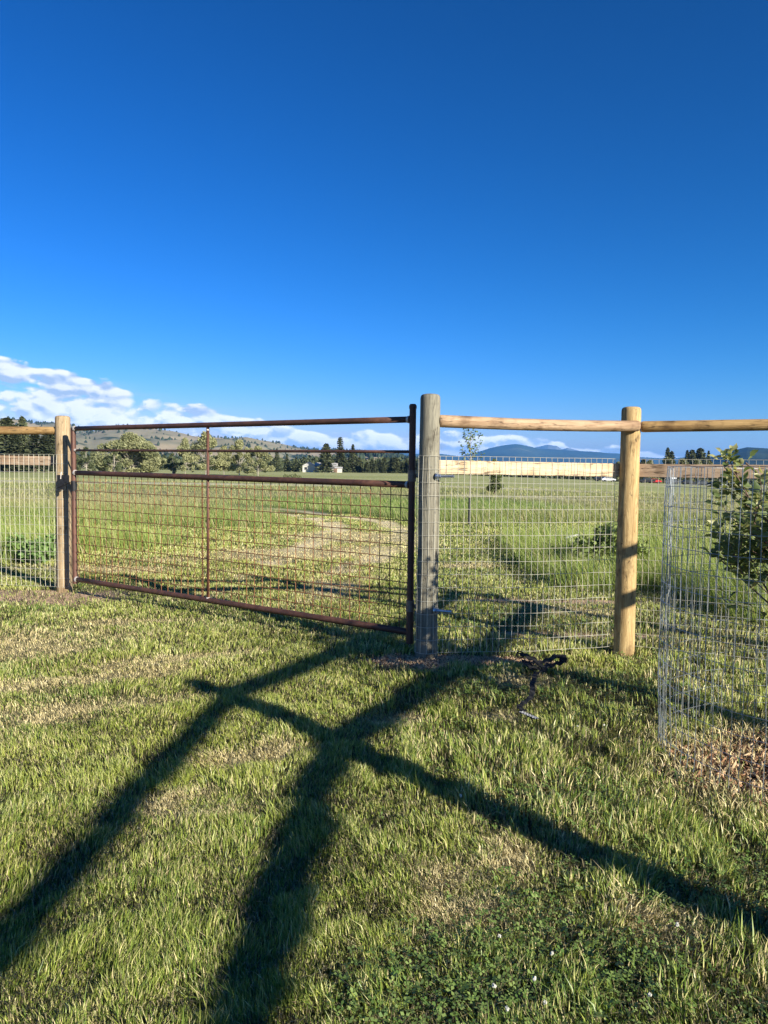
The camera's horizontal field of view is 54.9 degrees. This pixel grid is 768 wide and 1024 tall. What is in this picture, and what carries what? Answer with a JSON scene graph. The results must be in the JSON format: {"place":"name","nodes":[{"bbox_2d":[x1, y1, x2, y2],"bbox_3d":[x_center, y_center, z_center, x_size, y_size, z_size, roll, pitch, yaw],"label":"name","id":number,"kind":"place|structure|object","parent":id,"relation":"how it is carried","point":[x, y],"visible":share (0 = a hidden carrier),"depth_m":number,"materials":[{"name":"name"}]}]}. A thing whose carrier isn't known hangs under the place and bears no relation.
{"place":"outdoors","nodes":[
{"label":"outdoors","id":0,"kind":"place"},
{"bbox_2d":[0,420,383,466],"bbox_3d":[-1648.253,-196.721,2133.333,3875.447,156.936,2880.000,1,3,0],"label":"hills","id":1,"kind":"structure","parent":0,"point":[108,436],"depth_m":1706.66,"materials":[{"name":"green plant"}]},
{"bbox_2d":[0,416,418,460],"bbox_3d":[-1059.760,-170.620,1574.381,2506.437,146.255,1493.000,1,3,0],"label":"hill trees","id":2,"kind":"object","parent":1,"relation":"on","point":[360,455],"visible":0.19,"depth_m":1602.66,"materials":[{"name":"green plant"}]},
{"bbox_2d":[0,468,767,1023],"bbox_3d":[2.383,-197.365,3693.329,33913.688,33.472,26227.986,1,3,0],"label":"ground","id":3,"kind":"structure","parent":0,"point":[540,484],"depth_m":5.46,"materials":[{"name":"plant"}]},
{"bbox_2d":[0,532,28,560],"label":"weed","id":4,"kind":"object","parent":3,"relation":"on","point":[19,540],"visible":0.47,"depth_m":11.31,"materials":[{"name":"green plant"}]},
{"bbox_2d":[0,417,29,471],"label":"pine tree","id":5,"kind":"object","parent":3,"relation":"on","point":[5,421],"visible":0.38,"depth_m":148.34,"materials":[{"name":"green plant"}]},
{"bbox_2d":[2,435,29,471],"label":"pine tree","id":6,"kind":"object","parent":3,"relation":"on","point":[14,443],"visible":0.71,"depth_m":138.92,"materials":[{"name":"green plant"}]},
{"bbox_2d":[11,415,33,470],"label":"pine tree","id":7,"kind":"object","parent":3,"relation":"on","point":[22,422],"visible":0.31,"depth_m":168.77,"materials":[{"name":"green plant"}]},
{"bbox_2d":[23,435,46,471],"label":"pine tree","id":8,"kind":"object","parent":3,"relation":"on","point":[31,445],"visible":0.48,"depth_m":153.72,"materials":[{"name":"green plant"}]},
{"bbox_2d":[0,416,72,591],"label":"fence","id":9,"kind":"object","parent":3,"relation":"on","point":[60,460],"visible":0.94,"depth_m":8.71,"materials":[{"name":"beige wood"}]},
{"bbox_2d":[18,536,55,564],"bbox_3d":[-5.173,0.584,11.100,0.590,0.460,0.435,1,3,0],"label":"weed","id":10,"kind":"object","parent":3,"relation":"on","point":[34,554],"visible":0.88,"depth_m":11.03,"materials":[{"name":"green plant"}]},
{"bbox_2d":[29,436,54,472],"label":"pine tree","id":11,"kind":"object","parent":3,"relation":"on","point":[44,445],"visible":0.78,"depth_m":139.04,"materials":[{"name":"green plant"}]},
{"bbox_2d":[30,435,54,470],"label":"pine tree","id":12,"kind":"object","parent":3,"relation":"on","point":[51,439],"visible":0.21,"depth_m":163.61,"materials":[{"name":"green plant"}]},
{"bbox_2d":[40,533,55,558],"bbox_3d":[-5.197,0.558,11.677,0.615,0.472,0.374,0,3,-13],"label":"weed","id":13,"kind":"object","parent":3,"relation":"on","point":[51,538],"visible":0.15,"depth_m":11.58,"materials":[{"name":"green plant"}]},
{"bbox_2d":[76,447,95,470],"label":"willow","id":14,"kind":"object","parent":3,"relation":"on","point":[88,463],"visible":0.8,"depth_m":164.41,"materials":[{"name":"green plant"}]},
{"bbox_2d":[103,452,121,471],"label":"willow","id":15,"kind":"object","parent":3,"relation":"on","point":[117,466],"visible":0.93,"depth_m":131.65,"materials":[{"name":"green plant"}]},
{"bbox_2d":[90,432,166,472],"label":"willow","id":16,"kind":"object","parent":3,"relation":"on","point":[148,462],"visible":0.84,"depth_m":137.13,"materials":[{"name":"green plant"}]},
{"bbox_2d":[164,453,183,473],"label":"willow","id":17,"kind":"object","parent":3,"relation":"on","point":[171,467],"visible":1,"depth_m":137.35,"materials":[{"name":"green plant"}]},
{"bbox_2d":[175,437,197,473],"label":"birch","id":18,"kind":"object","parent":3,"relation":"on","point":[184,444],"visible":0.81,"depth_m":145.10,"materials":[{"name":"green plant"}]},
{"bbox_2d":[184,431,223,474],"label":"birch","id":19,"kind":"object","parent":3,"relation":"on","point":[191,457],"visible":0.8,"depth_m":127.38,"materials":[{"name":"green plant"}]},
{"bbox_2d":[212,446,230,473],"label":"birch","id":20,"kind":"object","parent":3,"relation":"on","point":[221,455],"visible":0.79,"depth_m":131.10,"materials":[{"name":"green plant"}]},
{"bbox_2d":[225,439,254,474],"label":"birch","id":21,"kind":"object","parent":3,"relation":"on","point":[239,445],"visible":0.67,"depth_m":133.11,"materials":[{"name":"green plant"}]},
{"bbox_2d":[241,445,274,474],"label":"birch","id":22,"kind":"object","parent":3,"relation":"on","point":[261,461],"visible":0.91,"depth_m":127.27,"materials":[{"name":"green plant"}]},
{"bbox_2d":[273,448,280,471],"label":"fir tree","id":23,"kind":"object","parent":3,"relation":"on","point":[276,463],"visible":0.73,"depth_m":253.98,"materials":[{"name":"green plant"}]},
{"bbox_2d":[283,454,290,471],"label":"fir tree","id":24,"kind":"object","parent":3,"relation":"on","point":[286,467],"visible":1,"depth_m":260.97,"materials":[{"name":"green plant"}]},
{"bbox_2d":[283,473,299,477],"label":"shrub","id":25,"kind":"object","parent":3,"relation":"on","point":[295,474],"visible":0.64,"depth_m":89.97,"materials":[{"name":"green plant"}]},
{"bbox_2d":[293,457,298,471],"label":"fir tree","id":26,"kind":"object","parent":3,"relation":"on","point":[295,466],"visible":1,"depth_m":257.20,"materials":[{"name":"green plant"}]},
{"bbox_2d":[302,462,337,471],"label":"house","id":27,"kind":"structure","parent":3,"relation":"on","point":[309,467],"depth_m":252.50,"materials":[{"name":"white paint"}]},
{"bbox_2d":[313,443,335,472],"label":"pine tree","id":28,"kind":"object","parent":3,"relation":"on","point":[326,461],"visible":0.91,"depth_m":247.28,"materials":[{"name":"green plant"}]},
{"bbox_2d":[323,467,342,472],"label":"shed","id":29,"kind":"structure","parent":3,"relation":"on","point":[337,469],"depth_m":250.14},
{"bbox_2d":[335,437,345,468],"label":"poplar tree","id":30,"kind":"object","parent":3,"relation":"on","point":[340,445],"visible":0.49,"depth_m":266.45,"materials":[{"name":"green plant"}]},
{"bbox_2d":[334,448,351,472],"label":"fir tree","id":31,"kind":"object","parent":3,"relation":"on","point":[340,461],"visible":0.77,"depth_m":256.53,"materials":[{"name":"green plant"}]},
{"bbox_2d":[343,444,357,472],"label":"fir tree","id":32,"kind":"object","parent":3,"relation":"on","point":[351,462],"visible":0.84,"depth_m":260.62,"materials":[{"name":"green plant"}]},
{"bbox_2d":[355,457,363,472],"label":"pine tree","id":33,"kind":"object","parent":3,"relation":"on","point":[359,465],"visible":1,"depth_m":259.67,"materials":[{"name":"green plant"}]},
{"bbox_2d":[363,462,372,472],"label":"pine tree","id":34,"kind":"object","parent":3,"relation":"on","point":[366,467],"visible":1,"depth_m":255.80,"materials":[{"name":"green plant"}]},
{"bbox_2d":[369,459,374,471],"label":"pine tree","id":35,"kind":"object","parent":3,"relation":"on","point":[371,469],"visible":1,"depth_m":257.12,"materials":[{"name":"green plant"}]},
{"bbox_2d":[372,461,378,472],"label":"fir tree","id":36,"kind":"object","parent":3,"relation":"on","point":[375,468],"visible":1,"depth_m":256.72,"materials":[{"name":"green plant"}]},
{"bbox_2d":[380,462,387,472],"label":"fir tree","id":37,"kind":"object","parent":3,"relation":"on","point":[383,468],"visible":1,"depth_m":256.99,"materials":[{"name":"green plant"}]},
{"bbox_2d":[25,453,761,485],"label":"tree belt","id":38,"kind":"object","parent":3,"relation":"on","point":[302,461],"visible":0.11,"depth_m":307.13,"materials":[{"name":"green plant"}]},
{"bbox_2d":[390,457,403,472],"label":"pine tree","id":39,"kind":"object","parent":3,"relation":"on","point":[395,466],"visible":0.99,"depth_m":255.93,"materials":[{"name":"green plant"}]},
{"bbox_2d":[403,460,408,472],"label":"pine tree","id":40,"kind":"object","parent":3,"relation":"on","point":[406,465],"visible":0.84,"depth_m":258.33,"materials":[{"name":"green plant"}]},
{"bbox_2d":[458,428,484,524],"bbox_3d":[2.371,-0.972,20.147,0.752,2.742,0.643,1,3,0],"label":"young tree","id":41,"kind":"object","parent":3,"relation":"on","point":[469,445],"visible":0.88,"depth_m":20.14,"materials":[{"name":"green plant"}]},
{"bbox_2d":[486,458,503,493],"bbox_3d":[7.112,-2.262,47.339,1.191,2.402,0.867,1,3,0],"label":"juniper","id":42,"kind":"object","parent":3,"relation":"on","point":[495,483],"visible":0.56,"depth_m":47.21,"materials":[{"name":"green plant"}]},
{"bbox_2d":[275,587,767,1023],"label":"clover","id":43,"kind":"object","parent":3,"relation":"on","point":[438,1008],"visible":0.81,"depth_m":2.31,"materials":[{"name":"green plant"}]},
{"bbox_2d":[516,651,566,719],"bbox_3d":[1.068,1.130,4.918,0.373,0.071,1.496,1,3,10],"label":"dog leash","id":44,"kind":"object","parent":3,"relation":"on","point":[560,662],"visible":1,"depth_m":5.32,"materials":[{"name":"black fabric"}]},
{"bbox_2d":[361,652,767,814],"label":"wood chips","id":45,"kind":"object","parent":3,"relation":"on","point":[436,662],"visible":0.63,"depth_m":3.97,"materials":[{"name":"brown wood"}]},
{"bbox_2d":[414,394,767,660],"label":"fence","id":46,"kind":"object","parent":3,"relation":"on","point":[629,470],"visible":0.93,"depth_m":5.91,"materials":[{"name":"beige wood"}]},
{"bbox_2d":[57,404,417,643],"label":"farm gate","id":47,"kind":"structure","parent":46,"relation":"attached to","point":[63,482],"depth_m":6.94,"materials":[{"name":"metal"}]},
{"bbox_2d":[602,477,615,481],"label":"car","id":48,"kind":"object","parent":3,"relation":"on","point":[604,479],"visible":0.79,"depth_m":234.87,"materials":[{"name":"white paint"}]},
{"bbox_2d":[569,521,650,572],"bbox_3d":[3.367,0.540,10.973,1.240,0.832,0.688,0,4,-19],"label":"bush","id":49,"kind":"object","parent":3,"relation":"on","point":[604,543],"visible":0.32,"depth_m":10.85,"materials":[{"name":"green plant"}]},
{"bbox_2d":[613,461,619,481],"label":"cottonwood","id":50,"kind":"object","parent":3,"relation":"on","point":[617,478],"visible":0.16,"depth_m":260.94,"materials":[{"name":"green plant"}]},
{"bbox_2d":[639,478,655,482],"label":"pickup truck","id":51,"kind":"object","parent":3,"relation":"on","point":[649,480],"visible":0.89,"depth_m":238.87,"materials":[{"name":"black paint"}]},
{"bbox_2d":[641,460,663,482],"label":"cottonwood","id":52,"kind":"object","parent":3,"relation":"on","point":[649,462],"visible":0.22,"depth_m":262.80,"materials":[{"name":"green plant"}]},
{"bbox_2d":[660,447,670,477],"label":"pine tree","id":53,"kind":"object","parent":3,"relation":"on","point":[667,454],"visible":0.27,"depth_m":283.66,"materials":[{"name":"green plant"}]},
{"bbox_2d":[654,457,684,483],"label":"cottonwood","id":54,"kind":"object","parent":3,"relation":"on","point":[669,462],"visible":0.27,"depth_m":263.64,"materials":[{"name":"green plant"}]},
{"bbox_2d":[663,479,678,483],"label":"pickup truck","id":55,"kind":"object","parent":3,"relation":"on","point":[672,481],"visible":0.42,"depth_m":236.89,"materials":[{"name":"grey paint"}]},
{"bbox_2d":[669,451,675,477],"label":"pine tree","id":56,"kind":"object","parent":3,"relation":"on","point":[672,455],"visible":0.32,"depth_m":283.70,"materials":[{"name":"green plant"}]},
{"bbox_2d":[664,458,695,484],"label":"cottonwood","id":57,"kind":"object","parent":3,"relation":"on","point":[683,462],"visible":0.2,"depth_m":266.33,"materials":[{"name":"green plant"}]},
{"bbox_2d":[598,706,767,847],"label":"dead grass","id":58,"kind":"structure","parent":3,"relation":"on","point":[711,775],"depth_m":3.77,"materials":[{"name":"beige plant"}]},
{"bbox_2d":[684,450,690,479],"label":"pine tree","id":59,"kind":"object","parent":3,"relation":"on","point":[687,455],"visible":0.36,"depth_m":283.72,"materials":[{"name":"green plant"}]},
{"bbox_2d":[681,480,695,484],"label":"car","id":60,"kind":"object","parent":3,"relation":"on","point":[687,481],"visible":0.81,"depth_m":238.90,"materials":[{"name":"black paint"}]},
{"bbox_2d":[686,449,696,479],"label":"pine tree","id":61,"kind":"object","parent":3,"relation":"on","point":[692,454],"visible":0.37,"depth_m":283.25,"materials":[{"name":"green plant"}]},
{"bbox_2d":[686,460,709,484],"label":"cottonwood","id":62,"kind":"object","parent":3,"relation":"on","point":[697,462],"visible":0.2,"depth_m":268.42,"materials":[{"name":"green plant"}]},
{"bbox_2d":[694,448,708,479],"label":"pine tree","id":63,"kind":"object","parent":3,"relation":"on","point":[700,453],"visible":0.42,"depth_m":283.06,"materials":[{"name":"green plant"}]},
{"bbox_2d":[696,481,708,484],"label":"car","id":64,"kind":"object","parent":3,"relation":"on","point":[702,482],"visible":0.72,"depth_m":240.90,"materials":[{"name":"grey paint"}]},
{"bbox_2d":[703,451,711,480],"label":"fir tree","id":65,"kind":"object","parent":3,"relation":"on","point":[708,456],"visible":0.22,"depth_m":283.79,"materials":[{"name":"green plant"}]},
{"bbox_2d":[703,461,718,481],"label":"cottonwood","id":66,"kind":"object","parent":3,"relation":"on","point":[710,479],"visible":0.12,"depth_m":267.90,"materials":[{"name":"green plant"}]},
{"bbox_2d":[657,466,767,798],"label":"tree guard","id":67,"kind":"object","parent":3,"relation":"on","point":[667,625],"visible":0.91,"depth_m":3.79,"materials":[{"name":"metal"}]},
{"bbox_2d":[699,443,767,622],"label":"shrub","id":68,"kind":"object","parent":3,"relation":"on","point":[735,543],"visible":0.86,"depth_m":4.00,"materials":[{"name":"green plant"}]},
{"bbox_2d":[0,477,767,624],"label":"meadow grass","id":69,"kind":"structure","parent":0,"point":[552,564],"depth_m":19.91,"materials":[{"name":"green plant"}]},
{"bbox_2d":[0,0,767,457],"label":"sky","id":70,"kind":"structure","parent":0,"point":[211,210],"materials":[{"name":"blue"}]},
{"bbox_2d":[396,444,711,463],"bbox_3d":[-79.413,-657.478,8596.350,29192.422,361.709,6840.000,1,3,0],"label":"mountains","id":71,"kind":"structure","parent":0,"point":[511,452],"depth_m":7595.61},
{"bbox_2d":[535,445,578,450],"bbox_3d":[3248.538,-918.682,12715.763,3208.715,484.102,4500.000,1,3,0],"label":"mountains","id":72,"kind":"structure","parent":0,"point":[549,447],"depth_m":12665.23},
{"bbox_2d":[704,447,767,464],"bbox_3d":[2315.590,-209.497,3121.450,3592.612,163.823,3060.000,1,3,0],"label":"wooded hill","id":73,"kind":"structure","parent":0,"point":[760,455],"depth_m":2575.10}
]}

